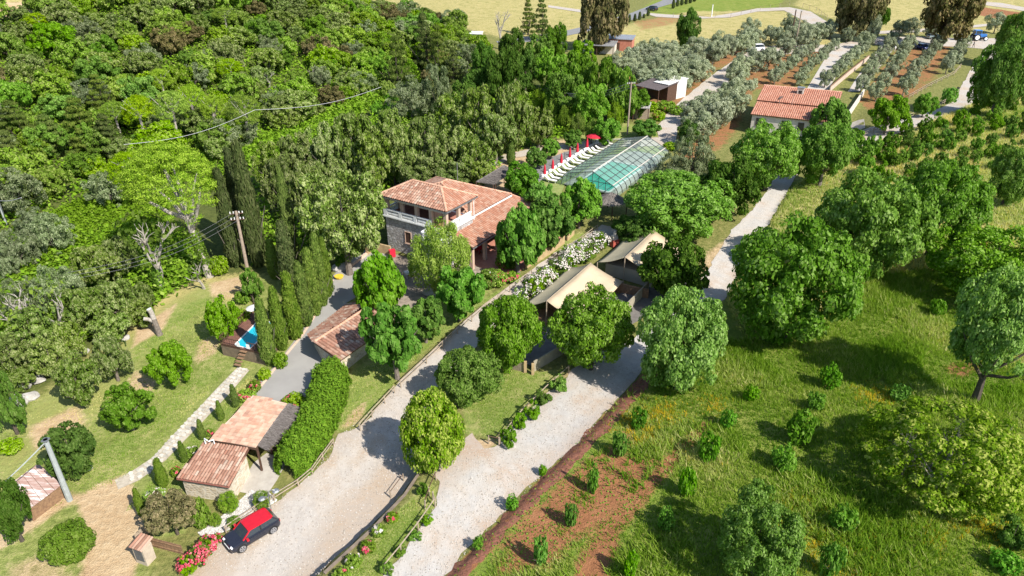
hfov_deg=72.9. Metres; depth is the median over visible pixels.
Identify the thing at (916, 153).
hazel shrub
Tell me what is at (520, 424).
hedge shrub
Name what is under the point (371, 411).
rail fence
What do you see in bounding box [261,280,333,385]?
lane kerb
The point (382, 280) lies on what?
fig tree
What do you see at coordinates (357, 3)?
oak tree
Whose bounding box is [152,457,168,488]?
cypress tree
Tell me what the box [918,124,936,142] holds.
hazel shrub
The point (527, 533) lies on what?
weeds
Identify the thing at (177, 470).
flowering bush
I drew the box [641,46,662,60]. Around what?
olive tree
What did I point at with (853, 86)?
white track
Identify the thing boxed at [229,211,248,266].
utility pole
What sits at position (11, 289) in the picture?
silvery tree
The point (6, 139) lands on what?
cedar tree
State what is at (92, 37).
oak tree
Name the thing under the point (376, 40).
bushy tree
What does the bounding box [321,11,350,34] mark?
oak tree
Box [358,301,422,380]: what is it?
fig tree
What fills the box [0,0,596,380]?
undergrowth
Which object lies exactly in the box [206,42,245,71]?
oak tree
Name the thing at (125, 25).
bushy tree
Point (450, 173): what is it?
oak tree
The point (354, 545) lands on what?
retaining wall
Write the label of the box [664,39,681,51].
olive tree
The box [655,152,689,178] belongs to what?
silvery tree
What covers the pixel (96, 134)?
bushy tree
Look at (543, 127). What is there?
oak tree
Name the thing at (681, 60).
olive tree
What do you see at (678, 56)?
olive tree
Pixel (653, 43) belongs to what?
olive tree
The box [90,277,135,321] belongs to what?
oak tree
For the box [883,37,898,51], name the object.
olive tree
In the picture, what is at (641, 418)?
sapling
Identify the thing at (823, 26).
olive tree
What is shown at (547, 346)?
tent yard
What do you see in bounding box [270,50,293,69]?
green tree
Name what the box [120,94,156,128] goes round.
umbrella pine
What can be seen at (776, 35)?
olive tree
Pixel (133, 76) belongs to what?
bushy tree
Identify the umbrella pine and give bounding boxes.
[23,12,50,23]
[50,5,72,13]
[98,100,130,132]
[106,151,150,184]
[115,139,219,278]
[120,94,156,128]
[149,68,174,90]
[149,89,190,128]
[166,21,191,33]
[176,83,206,117]
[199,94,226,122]
[211,7,237,27]
[216,58,243,74]
[223,93,260,142]
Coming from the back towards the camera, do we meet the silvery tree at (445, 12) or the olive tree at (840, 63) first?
the silvery tree at (445, 12)
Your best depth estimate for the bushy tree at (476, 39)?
172.14 m
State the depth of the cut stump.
72.25 m
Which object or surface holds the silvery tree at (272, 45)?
on the ground at (108, 516)
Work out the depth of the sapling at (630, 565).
44.90 m
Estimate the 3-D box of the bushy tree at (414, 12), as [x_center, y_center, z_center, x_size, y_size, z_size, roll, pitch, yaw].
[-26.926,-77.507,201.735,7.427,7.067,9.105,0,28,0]
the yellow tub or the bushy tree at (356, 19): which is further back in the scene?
the bushy tree at (356, 19)
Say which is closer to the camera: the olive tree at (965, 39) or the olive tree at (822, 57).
the olive tree at (822, 57)
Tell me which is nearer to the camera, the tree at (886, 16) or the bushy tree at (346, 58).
the bushy tree at (346, 58)
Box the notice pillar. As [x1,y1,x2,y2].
[128,533,155,565]
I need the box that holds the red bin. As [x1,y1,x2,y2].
[388,248,395,256]
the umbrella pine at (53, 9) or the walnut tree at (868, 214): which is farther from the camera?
the umbrella pine at (53, 9)
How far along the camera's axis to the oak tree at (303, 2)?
181.92 m
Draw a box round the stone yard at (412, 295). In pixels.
[393,255,501,307]
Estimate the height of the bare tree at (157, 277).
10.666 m
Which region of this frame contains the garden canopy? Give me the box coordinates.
[622,103,650,120]
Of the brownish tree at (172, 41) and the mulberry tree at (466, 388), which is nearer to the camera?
the mulberry tree at (466, 388)
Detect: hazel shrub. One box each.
[851,141,862,159]
[853,140,875,161]
[854,130,865,146]
[858,157,876,171]
[863,135,883,151]
[874,160,887,172]
[875,142,896,164]
[880,169,895,182]
[882,131,902,149]
[888,153,902,166]
[895,146,909,164]
[899,121,913,133]
[900,128,920,147]
[903,167,917,182]
[904,160,916,171]
[908,146,921,161]
[910,140,925,152]
[917,114,933,130]
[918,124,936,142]
[918,154,932,165]
[922,142,933,154]
[928,134,942,148]
[933,151,948,162]
[934,111,948,128]
[940,124,953,138]
[941,135,957,151]
[952,109,970,124]
[955,117,971,132]
[955,130,967,142]
[955,154,969,166]
[957,145,969,156]
[967,159,979,167]
[969,103,983,114]
[970,137,985,150]
[970,148,983,161]
[971,122,984,136]
[972,115,983,124]
[984,142,1001,156]
[985,104,1002,119]
[986,133,999,142]
[987,160,994,169]
[989,113,1004,130]
[997,513,1023,549]
[1000,138,1016,153]
[1003,111,1019,126]
[1005,124,1020,139]
[1006,100,1018,110]
[1018,119,1023,131]
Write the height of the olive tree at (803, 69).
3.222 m
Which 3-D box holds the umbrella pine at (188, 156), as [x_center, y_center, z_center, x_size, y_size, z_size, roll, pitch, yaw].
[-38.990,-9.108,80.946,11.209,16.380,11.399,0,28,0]
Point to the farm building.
(775, 105)
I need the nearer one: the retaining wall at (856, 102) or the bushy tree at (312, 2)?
the retaining wall at (856, 102)
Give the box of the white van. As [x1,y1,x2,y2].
[747,43,764,50]
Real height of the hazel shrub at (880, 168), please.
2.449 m
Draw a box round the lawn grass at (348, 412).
[0,287,561,575]
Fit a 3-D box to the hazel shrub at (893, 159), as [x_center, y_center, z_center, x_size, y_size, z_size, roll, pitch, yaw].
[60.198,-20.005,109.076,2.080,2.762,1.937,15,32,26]
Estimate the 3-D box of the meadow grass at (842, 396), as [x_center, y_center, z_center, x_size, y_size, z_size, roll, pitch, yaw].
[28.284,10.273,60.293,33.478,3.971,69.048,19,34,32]
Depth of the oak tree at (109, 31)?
138.22 m
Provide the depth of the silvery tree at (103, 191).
97.20 m
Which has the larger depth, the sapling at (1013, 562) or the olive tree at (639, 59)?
the olive tree at (639, 59)
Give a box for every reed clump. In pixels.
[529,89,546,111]
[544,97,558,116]
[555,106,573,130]
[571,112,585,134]
[584,118,596,143]
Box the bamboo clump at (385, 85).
[380,80,395,97]
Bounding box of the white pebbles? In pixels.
[198,490,276,537]
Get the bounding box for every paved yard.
[240,453,284,492]
[851,119,864,130]
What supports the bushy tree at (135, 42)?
on the ground at (108, 516)
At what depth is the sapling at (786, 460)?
52.87 m
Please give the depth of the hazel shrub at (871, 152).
109.60 m
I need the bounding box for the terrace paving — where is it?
[469,236,566,271]
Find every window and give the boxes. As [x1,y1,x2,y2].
[404,231,411,244]
[797,123,803,130]
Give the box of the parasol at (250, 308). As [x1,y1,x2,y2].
[246,304,254,311]
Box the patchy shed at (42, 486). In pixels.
[15,464,63,520]
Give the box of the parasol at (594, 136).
[587,133,601,148]
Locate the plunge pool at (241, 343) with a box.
[219,303,276,366]
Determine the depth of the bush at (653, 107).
137.82 m
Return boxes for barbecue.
[610,230,619,247]
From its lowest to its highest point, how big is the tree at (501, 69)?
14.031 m
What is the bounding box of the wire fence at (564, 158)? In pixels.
[540,140,584,173]
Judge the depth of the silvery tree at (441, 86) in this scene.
130.38 m
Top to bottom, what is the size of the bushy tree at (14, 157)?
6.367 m
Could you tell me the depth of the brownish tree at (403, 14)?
214.67 m
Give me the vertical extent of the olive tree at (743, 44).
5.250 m
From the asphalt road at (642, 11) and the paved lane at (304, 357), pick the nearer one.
the paved lane at (304, 357)
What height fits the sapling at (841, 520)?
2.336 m
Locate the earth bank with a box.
[447,356,672,575]
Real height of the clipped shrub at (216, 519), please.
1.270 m
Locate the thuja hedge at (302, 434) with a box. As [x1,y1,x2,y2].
[272,355,351,479]
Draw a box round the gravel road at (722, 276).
[383,174,797,575]
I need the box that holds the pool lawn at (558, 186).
[539,139,623,195]
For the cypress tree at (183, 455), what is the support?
on the ground at (108, 516)
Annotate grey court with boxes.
[533,148,590,180]
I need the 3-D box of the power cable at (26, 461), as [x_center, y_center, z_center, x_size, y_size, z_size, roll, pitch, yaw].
[-36.578,13.634,50.328,0.086,2.739,5.806,22,35,35]
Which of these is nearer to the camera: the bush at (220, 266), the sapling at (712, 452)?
the sapling at (712, 452)
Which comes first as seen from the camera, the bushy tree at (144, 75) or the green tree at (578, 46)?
the bushy tree at (144, 75)
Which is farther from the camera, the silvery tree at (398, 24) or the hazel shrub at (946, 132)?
the silvery tree at (398, 24)
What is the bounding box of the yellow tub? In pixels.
[334,274,343,279]
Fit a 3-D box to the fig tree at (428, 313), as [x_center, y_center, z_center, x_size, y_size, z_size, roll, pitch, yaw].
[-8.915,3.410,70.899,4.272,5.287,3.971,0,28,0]
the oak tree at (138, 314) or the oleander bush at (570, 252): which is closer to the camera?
the oak tree at (138, 314)
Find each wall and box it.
[323,471,420,574]
[352,252,367,265]
[377,243,390,254]
[525,236,564,268]
[533,346,564,371]
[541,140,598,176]
[566,230,574,240]
[615,283,648,297]
[628,281,648,307]
[829,55,869,89]
[849,89,864,112]
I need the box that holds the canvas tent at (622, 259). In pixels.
[597,230,678,295]
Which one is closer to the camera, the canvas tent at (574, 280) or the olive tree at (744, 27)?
the canvas tent at (574, 280)
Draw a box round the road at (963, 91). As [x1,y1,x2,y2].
[859,37,995,145]
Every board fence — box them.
[134,520,156,537]
[146,537,183,554]
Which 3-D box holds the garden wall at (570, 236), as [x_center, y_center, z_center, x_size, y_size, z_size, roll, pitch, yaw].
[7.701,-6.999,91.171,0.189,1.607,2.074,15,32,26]
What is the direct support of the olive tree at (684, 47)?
on the ground at (108, 516)
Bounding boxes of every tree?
[0,0,8,18]
[0,21,33,43]
[0,32,25,57]
[0,67,4,80]
[0,79,32,112]
[0,99,36,148]
[0,103,13,119]
[0,130,32,161]
[0,134,16,147]
[0,146,48,184]
[0,163,34,197]
[0,165,47,214]
[0,228,42,273]
[0,243,20,280]
[0,275,47,320]
[0,276,63,330]
[0,304,57,353]
[0,332,35,371]
[0,370,27,434]
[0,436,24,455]
[0,476,32,543]
[5,53,44,72]
[5,110,49,134]
[6,61,53,93]
[7,5,29,20]
[7,366,36,391]
[8,127,44,147]
[11,206,52,234]
[12,46,42,58]
[14,69,74,105]
[16,138,54,160]
[19,12,47,29]
[22,0,59,12]
[22,123,69,157]
[25,21,76,57]
[25,212,77,254]
[25,333,71,376]
[27,282,77,328]
[28,264,86,316]
[30,113,75,156]
[31,93,76,119]
[35,164,74,197]
[36,420,96,479]
[36,517,96,565]
[41,0,82,30]
[44,64,75,89]
[49,38,93,68]
[50,320,87,354]
[50,349,102,406]
[54,286,105,333]
[61,0,96,21]
[61,15,102,39]
[61,117,112,146]
[62,96,107,153]
[63,107,114,140]
[63,151,104,175]
[68,0,96,10]
[68,78,112,105]
[68,244,123,285]
[72,55,121,83]
[74,33,106,53]
[79,156,108,180]
[80,171,124,207]
[81,12,106,28]
[81,34,117,52]
[81,128,124,154]
[83,51,124,76]
[84,308,131,342]
[86,74,116,113]
[89,113,122,157]
[89,335,134,381]
[90,24,121,42]
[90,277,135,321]
[91,0,123,8]
[96,235,138,281]
[97,102,124,127]
[98,73,137,104]
[98,381,157,430]
[101,138,136,160]
[102,13,131,28]
[112,172,159,203]
[113,207,178,290]
[114,20,138,45]
[114,97,148,128]
[116,75,159,106]
[117,34,145,50]
[119,4,152,30]
[122,51,162,75]
[122,297,154,327]
[123,42,162,70]
[123,135,177,174]
[124,0,151,5]
[127,73,139,80]
[127,280,154,308]
[130,119,187,145]
[130,134,144,141]
[131,487,145,516]
[136,68,163,91]
[138,0,174,21]
[140,488,200,535]
[142,171,169,199]
[142,338,192,386]
[144,11,185,36]
[144,117,174,131]
[145,112,170,123]
[148,91,173,106]
[149,5,181,28]
[149,25,186,57]
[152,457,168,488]
[156,0,194,10]
[156,62,195,93]
[174,106,209,132]
[176,48,200,65]
[177,441,187,462]
[179,20,204,44]
[180,62,210,88]
[180,248,216,289]
[184,14,200,22]
[186,0,213,14]
[186,13,210,33]
[188,48,228,82]
[188,103,225,127]
[188,496,210,528]
[192,121,226,151]
[196,419,205,439]
[201,9,223,25]
[203,136,230,159]
[203,294,240,341]
[204,25,238,44]
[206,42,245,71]
[207,36,243,56]
[209,90,228,102]
[210,111,258,146]
[211,115,245,147]
[211,163,242,268]
[215,0,242,11]
[215,400,224,420]
[217,84,223,92]
[221,26,257,44]
[221,72,259,100]
[222,145,246,251]
[226,8,252,26]
[226,101,257,125]
[229,384,239,407]
[230,138,266,268]
[232,308,249,325]
[236,80,265,100]
[239,267,264,302]
[240,0,260,8]
[243,21,267,44]
[245,0,266,14]
[246,17,284,40]
[247,65,266,75]
[250,65,274,84]
[250,140,279,191]
[251,48,284,75]
[253,297,276,365]
[254,0,272,5]
[255,14,270,25]
[256,34,277,46]
[258,38,282,53]
[259,85,284,104]
[260,153,295,213]
[261,94,300,124]
[265,105,305,128]
[265,238,278,279]
[266,0,290,11]
[266,10,295,28]
[267,285,288,350]
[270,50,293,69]
[271,76,310,102]
[273,36,297,56]
[274,163,305,260]
[274,219,297,286]
[276,131,314,172]
[277,89,319,117]
[280,270,303,339]
[285,14,301,29]
[285,19,300,28]
[285,71,308,82]
[286,3,307,18]
[286,25,306,43]
[288,0,308,7]
[288,161,324,231]
[293,168,387,275]
[293,260,313,326]
[294,106,309,120]
[300,34,320,48]
[301,28,328,44]
[301,34,331,55]
[301,247,322,315]
[302,5,331,20]
[304,0,320,9]
[304,14,327,32]
[304,120,346,165]
[306,43,342,65]
[307,99,326,117]
[308,59,337,80]
[309,66,331,86]
[309,231,329,306]
[310,156,347,212]
[316,84,344,105]
[318,27,346,46]
[318,236,334,296]
[319,0,332,4]
[321,2,340,21]
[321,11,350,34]
[325,0,348,12]
[325,56,346,73]
[326,51,352,73]
[329,110,375,170]
[331,45,352,54]
[333,0,356,11]
[334,67,357,84]
[338,24,367,48]
[338,75,370,96]
[339,86,357,99]
[342,40,363,53]
[346,0,368,11]
[347,71,379,94]
[349,11,374,28]
[350,50,380,69]
[351,62,381,83]
[352,4,369,11]
[352,7,379,23]
[352,154,382,188]
[352,249,406,308]
[353,19,378,31]
[354,128,392,189]
[355,46,388,70]
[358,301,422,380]
[359,30,392,48]
[360,0,375,5]
[363,16,388,32]
[367,49,393,78]
[372,1,387,5]
[372,8,388,20]
[374,106,406,153]
[376,3,398,18]
[377,38,400,48]
[379,20,399,32]
[379,34,415,91]
[380,40,404,58]
[382,50,406,64]
[385,74,432,117]
[386,123,421,183]
[387,27,413,46]
[390,20,423,42]
[393,58,417,76]
[394,12,418,28]
[396,0,420,12]
[397,0,415,7]
[398,9,410,16]
[398,154,446,181]
[398,385,465,473]
[402,44,425,68]
[403,25,425,46]
[405,113,448,170]
[407,9,431,20]
[407,215,471,293]
[410,11,434,71]
[411,19,433,36]
[411,295,445,343]
[412,11,439,22]
[420,70,432,81]
[421,7,437,13]
[421,63,451,118]
[424,25,448,76]
[429,22,457,42]
[432,91,469,139]
[433,161,472,182]
[433,344,504,408]
[435,12,443,23]
[435,33,449,46]
[435,265,487,321]
[438,39,458,52]
[441,8,465,22]
[441,125,480,172]
[442,9,468,28]
[442,47,464,82]
[445,58,469,78]
[446,79,477,108]
[447,35,459,44]
[450,25,467,39]
[452,83,499,152]
[454,38,476,57]
[454,43,476,69]
[459,34,493,56]
[460,31,476,38]
[460,134,497,178]
[462,64,494,105]
[468,160,493,186]
[471,40,495,69]
[475,112,517,161]
[476,294,546,374]
[480,45,522,101]
[494,79,533,150]
[494,202,546,274]
[495,11,511,44]
[498,27,527,56]
[504,160,538,196]
[506,140,515,163]
[512,49,540,90]
[520,0,536,34]
[523,33,554,66]
[523,180,552,204]
[526,106,553,147]
[526,146,546,167]
[528,0,550,38]
[529,192,575,248]
[534,46,570,88]
[541,138,560,158]
[542,22,567,56]
[545,71,584,115]
[546,281,635,370]
[559,49,597,103]
[559,176,602,228]
[563,129,581,148]
[567,40,596,63]
[572,83,610,125]
[577,0,629,53]
[581,55,616,108]
[593,116,621,145]
[606,66,637,122]
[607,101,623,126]
[611,50,627,65]
[611,214,655,241]
[615,57,639,69]
[622,46,640,61]
[623,169,736,239]
[625,84,650,118]
[630,62,651,81]
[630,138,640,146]
[632,43,653,57]
[632,119,661,135]
[633,54,652,66]
[635,283,728,393]
[636,231,709,295]
[637,68,661,82]
[638,37,662,49]
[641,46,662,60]
[645,55,664,71]
[653,68,680,81]
[654,49,671,60]
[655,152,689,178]
[657,42,677,56]
[657,59,684,74]
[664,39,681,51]
[667,57,686,75]
[669,51,681,64]
[673,127,715,175]
[676,6,701,46]
[676,71,692,89]
[677,44,689,55]
[677,119,699,144]
[678,58,707,85]
[679,99,708,117]
[680,54,701,74]
[680,109,718,142]
[683,44,705,58]
[687,36,707,54]
[693,59,715,80]
[694,94,719,109]
[697,101,732,130]
[698,154,768,218]
[703,40,724,64]
[703,88,724,99]
[707,96,735,126]
[709,29,729,43]
[713,40,730,57]
[716,477,806,575]
[719,34,738,57]
[719,87,751,119]
[720,77,744,94]
[725,59,749,81]
[726,210,870,344]
[727,71,757,95]
[728,55,754,70]
[729,118,804,190]
[736,24,754,39]
[736,34,755,51]
[736,46,765,72]
[740,17,761,30]
[740,28,759,42]
[749,29,766,42]
[761,47,776,64]
[761,48,784,70]
[762,25,778,43]
[767,68,783,84]
[768,26,790,44]
[774,62,786,78]
[776,37,796,56]
[780,12,797,29]
[780,60,792,73]
[784,25,799,41]
[786,54,800,69]
[791,19,806,25]
[791,50,804,63]
[793,24,813,47]
[793,72,807,84]
[793,120,858,185]
[795,45,808,60]
[798,66,809,77]
[799,24,823,42]
[802,59,813,70]
[803,44,814,56]
[806,22,823,38]
[807,53,820,67]
[809,40,819,51]
[809,96,851,133]
[812,165,940,281]
[815,23,832,43]
[815,50,827,63]
[819,47,828,56]
[819,69,833,87]
[824,19,838,38]
[824,42,834,53]
[826,65,842,80]
[831,38,839,50]
[834,0,890,39]
[834,59,850,71]
[840,53,854,66]
[841,27,856,41]
[845,48,860,60]
[852,45,864,55]
[853,31,874,43]
[855,74,870,91]
[855,394,1023,524]
[858,41,870,52]
[861,64,878,80]
[866,58,879,68]
[867,14,882,39]
[867,34,876,47]
[867,81,887,101]
[867,95,912,133]
[870,51,888,65]
[876,71,892,89]
[877,44,890,55]
[878,7,890,24]
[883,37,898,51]
[883,62,899,76]
[884,32,899,41]
[888,53,907,70]
[889,19,911,38]
[895,49,908,57]
[895,75,917,95]
[895,158,996,255]
[898,40,912,53]
[903,35,917,47]
[903,70,920,81]
[905,17,924,35]
[907,58,924,74]
[913,92,939,116]
[918,55,930,68]
[919,0,986,48]
[921,48,935,60]
[922,28,933,34]
[923,224,1023,305]
[927,39,941,51]
[930,35,947,46]
[940,56,954,74]
[940,87,958,103]
[946,50,963,66]
[947,45,967,56]
[947,264,1023,403]
[953,41,966,51]
[955,34,972,47]
[966,68,991,110]
[969,34,1023,115]
[984,11,1006,33]
[987,146,1023,206]
[994,11,1023,59]
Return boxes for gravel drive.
[188,225,616,575]
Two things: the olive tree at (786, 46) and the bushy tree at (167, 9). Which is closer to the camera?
the bushy tree at (167, 9)
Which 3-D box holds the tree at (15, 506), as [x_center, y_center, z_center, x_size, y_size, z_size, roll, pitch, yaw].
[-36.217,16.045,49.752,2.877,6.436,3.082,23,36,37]
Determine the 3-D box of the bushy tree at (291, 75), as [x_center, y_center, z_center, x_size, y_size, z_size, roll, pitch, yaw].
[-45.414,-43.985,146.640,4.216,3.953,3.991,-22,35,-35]
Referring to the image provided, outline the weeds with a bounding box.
[457,383,716,575]
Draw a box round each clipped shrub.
[207,512,221,526]
[216,490,238,514]
[226,515,241,528]
[252,489,269,509]
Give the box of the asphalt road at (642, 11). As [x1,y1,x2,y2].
[496,0,679,42]
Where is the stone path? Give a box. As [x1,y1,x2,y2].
[115,367,248,488]
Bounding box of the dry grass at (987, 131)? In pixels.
[725,97,1023,339]
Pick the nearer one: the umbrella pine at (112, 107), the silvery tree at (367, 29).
the umbrella pine at (112, 107)
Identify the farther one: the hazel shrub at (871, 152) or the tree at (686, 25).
the tree at (686, 25)
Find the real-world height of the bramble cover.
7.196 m
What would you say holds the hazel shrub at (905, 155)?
on the ground at (108, 516)
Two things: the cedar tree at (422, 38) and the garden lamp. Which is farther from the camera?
the cedar tree at (422, 38)
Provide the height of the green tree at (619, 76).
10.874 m
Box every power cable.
[11,443,43,476]
[67,212,233,272]
[77,216,235,274]
[81,217,242,277]
[124,110,253,144]
[258,87,379,109]
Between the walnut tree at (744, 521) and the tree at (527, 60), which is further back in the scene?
the tree at (527, 60)
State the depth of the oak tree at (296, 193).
87.62 m
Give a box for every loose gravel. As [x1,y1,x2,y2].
[208,365,434,575]
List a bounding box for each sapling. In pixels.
[472,533,482,549]
[505,493,518,510]
[533,535,548,566]
[538,464,546,476]
[564,502,579,527]
[586,460,598,494]
[612,431,630,456]
[624,548,639,575]
[630,406,647,429]
[657,505,674,532]
[677,466,696,498]
[696,430,721,463]
[720,408,737,427]
[743,383,760,401]
[771,442,796,472]
[786,408,819,446]
[807,391,825,410]
[819,361,842,389]
[819,541,847,575]
[828,501,859,532]
[889,383,911,402]
[929,298,946,315]
[989,546,1023,575]
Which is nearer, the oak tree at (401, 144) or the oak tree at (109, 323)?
the oak tree at (109, 323)
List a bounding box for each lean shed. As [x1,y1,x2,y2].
[583,39,617,55]
[609,34,635,50]
[636,77,678,101]
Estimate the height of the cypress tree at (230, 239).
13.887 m
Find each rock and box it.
[15,394,28,406]
[19,382,32,388]
[24,392,35,401]
[31,391,39,400]
[32,375,45,384]
[332,262,345,271]
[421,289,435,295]
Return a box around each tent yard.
[514,326,556,365]
[610,287,663,323]
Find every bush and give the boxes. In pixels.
[142,486,165,501]
[170,466,180,477]
[175,552,199,575]
[186,446,198,458]
[187,541,211,567]
[198,533,217,555]
[205,428,214,436]
[208,255,228,274]
[209,532,222,543]
[234,291,250,303]
[237,388,256,401]
[248,379,261,392]
[257,367,271,380]
[271,352,287,368]
[280,391,304,406]
[331,565,351,575]
[335,254,344,266]
[344,553,363,570]
[359,538,375,554]
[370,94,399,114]
[371,522,386,537]
[386,511,398,523]
[478,268,500,289]
[483,268,509,287]
[495,258,515,269]
[505,270,521,282]
[512,288,528,297]
[521,273,545,297]
[532,265,558,287]
[547,256,571,274]
[557,243,585,266]
[573,238,599,263]
[583,231,610,248]
[650,101,658,111]
[651,110,665,121]
[657,100,676,111]
[662,141,675,150]
[668,105,682,114]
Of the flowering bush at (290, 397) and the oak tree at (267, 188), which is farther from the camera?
the oak tree at (267, 188)
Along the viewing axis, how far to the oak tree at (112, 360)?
64.50 m
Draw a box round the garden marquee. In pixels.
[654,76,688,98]
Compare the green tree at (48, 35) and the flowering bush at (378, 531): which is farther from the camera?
the green tree at (48, 35)
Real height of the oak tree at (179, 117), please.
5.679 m
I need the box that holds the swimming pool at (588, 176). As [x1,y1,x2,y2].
[564,151,663,193]
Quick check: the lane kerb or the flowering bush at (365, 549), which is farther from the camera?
the lane kerb
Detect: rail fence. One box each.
[224,438,333,533]
[359,385,394,430]
[383,491,435,573]
[389,474,403,497]
[399,270,531,387]
[424,471,436,509]
[488,435,499,445]
[499,366,568,439]
[557,225,597,256]
[660,2,789,17]
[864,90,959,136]
[908,66,960,98]
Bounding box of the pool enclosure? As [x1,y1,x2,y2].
[561,136,669,194]
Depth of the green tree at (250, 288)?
76.64 m
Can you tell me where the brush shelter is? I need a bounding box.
[476,165,513,188]
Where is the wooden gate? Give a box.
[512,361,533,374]
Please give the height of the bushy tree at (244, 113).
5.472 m
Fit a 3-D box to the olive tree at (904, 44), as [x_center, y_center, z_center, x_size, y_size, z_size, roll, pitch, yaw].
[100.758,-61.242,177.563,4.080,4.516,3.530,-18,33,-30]
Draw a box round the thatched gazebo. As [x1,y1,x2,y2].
[601,192,626,220]
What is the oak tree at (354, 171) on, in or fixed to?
on the ground at (108, 516)
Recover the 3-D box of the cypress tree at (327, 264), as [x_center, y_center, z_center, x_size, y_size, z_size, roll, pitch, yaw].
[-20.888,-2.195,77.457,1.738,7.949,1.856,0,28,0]
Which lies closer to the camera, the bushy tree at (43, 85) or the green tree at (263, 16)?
the bushy tree at (43, 85)
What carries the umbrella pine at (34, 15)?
on the ground at (108, 516)
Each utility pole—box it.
[0,205,7,224]
[41,438,72,501]
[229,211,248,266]
[626,82,634,134]
[794,11,801,47]
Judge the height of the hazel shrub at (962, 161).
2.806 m
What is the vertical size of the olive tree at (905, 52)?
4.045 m
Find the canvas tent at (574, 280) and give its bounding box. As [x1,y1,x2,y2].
[529,263,623,326]
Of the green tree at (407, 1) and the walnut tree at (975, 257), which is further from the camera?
the green tree at (407, 1)
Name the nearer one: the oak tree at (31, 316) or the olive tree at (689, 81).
the oak tree at (31, 316)
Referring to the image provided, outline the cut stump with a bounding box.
[144,307,162,336]
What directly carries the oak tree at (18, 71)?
on the ground at (108, 516)
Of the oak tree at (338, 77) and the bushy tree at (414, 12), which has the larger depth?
the bushy tree at (414, 12)
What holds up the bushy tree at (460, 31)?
on the ground at (108, 516)
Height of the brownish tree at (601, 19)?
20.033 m
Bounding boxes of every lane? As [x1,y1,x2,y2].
[252,250,388,401]
[493,137,676,165]
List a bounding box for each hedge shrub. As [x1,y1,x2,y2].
[379,559,393,575]
[393,544,406,557]
[408,529,421,540]
[416,482,427,496]
[419,511,433,525]
[499,425,516,448]
[512,412,526,429]
[523,398,540,419]
[535,389,552,405]
[548,373,566,391]
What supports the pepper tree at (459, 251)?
on the stone yard at (412, 295)
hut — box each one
[176,438,249,502]
[210,395,300,470]
[471,31,482,34]
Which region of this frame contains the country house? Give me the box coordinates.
[380,166,532,269]
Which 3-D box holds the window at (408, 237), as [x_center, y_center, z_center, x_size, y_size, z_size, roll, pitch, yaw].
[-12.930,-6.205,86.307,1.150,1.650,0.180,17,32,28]
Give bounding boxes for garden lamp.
[258,488,278,509]
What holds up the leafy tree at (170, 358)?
on the ground at (108, 516)
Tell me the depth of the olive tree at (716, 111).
125.91 m
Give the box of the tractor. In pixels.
[970,29,987,40]
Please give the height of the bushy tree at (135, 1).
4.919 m
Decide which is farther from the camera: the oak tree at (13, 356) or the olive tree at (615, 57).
the olive tree at (615, 57)
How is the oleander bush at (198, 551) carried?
on the ground at (108, 516)
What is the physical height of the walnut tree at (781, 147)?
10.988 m
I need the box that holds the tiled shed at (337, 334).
[307,300,394,368]
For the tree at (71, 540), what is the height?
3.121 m
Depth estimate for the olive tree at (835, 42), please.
183.34 m
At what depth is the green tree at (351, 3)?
198.47 m
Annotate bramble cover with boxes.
[0,82,393,294]
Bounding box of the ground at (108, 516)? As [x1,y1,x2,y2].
[0,0,1023,575]
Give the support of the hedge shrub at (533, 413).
on the ground at (108, 516)
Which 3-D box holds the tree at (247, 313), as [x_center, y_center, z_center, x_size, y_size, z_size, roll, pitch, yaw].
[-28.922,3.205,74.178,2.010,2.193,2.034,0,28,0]
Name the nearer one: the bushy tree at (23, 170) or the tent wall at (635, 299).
the tent wall at (635, 299)
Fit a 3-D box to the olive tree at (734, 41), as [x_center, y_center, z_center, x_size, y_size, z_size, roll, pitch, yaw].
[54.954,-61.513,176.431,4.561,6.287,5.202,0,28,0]
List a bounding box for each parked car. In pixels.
[222,507,279,552]
[646,6,657,10]
[915,43,928,49]
[926,33,935,38]
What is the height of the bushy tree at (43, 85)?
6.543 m
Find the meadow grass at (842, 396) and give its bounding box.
[455,267,1023,575]
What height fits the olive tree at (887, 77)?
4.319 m
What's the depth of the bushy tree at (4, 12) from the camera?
134.25 m
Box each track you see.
[548,5,580,11]
[650,7,826,23]
[657,37,883,138]
[808,44,855,89]
[849,45,895,90]
[879,23,991,33]
[986,2,1023,10]
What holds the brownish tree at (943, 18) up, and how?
on the ground at (108, 516)
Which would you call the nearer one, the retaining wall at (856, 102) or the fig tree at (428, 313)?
the fig tree at (428, 313)
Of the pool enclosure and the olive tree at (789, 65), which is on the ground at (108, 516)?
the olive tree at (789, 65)
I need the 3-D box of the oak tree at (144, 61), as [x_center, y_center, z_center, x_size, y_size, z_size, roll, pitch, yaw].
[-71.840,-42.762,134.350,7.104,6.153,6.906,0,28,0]
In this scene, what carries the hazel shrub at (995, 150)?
on the ground at (108, 516)
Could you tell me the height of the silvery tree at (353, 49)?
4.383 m
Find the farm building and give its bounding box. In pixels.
[750,84,841,138]
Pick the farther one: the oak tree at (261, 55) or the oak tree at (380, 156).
the oak tree at (261, 55)
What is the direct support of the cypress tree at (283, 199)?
on the ground at (108, 516)
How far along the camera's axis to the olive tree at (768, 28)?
190.62 m

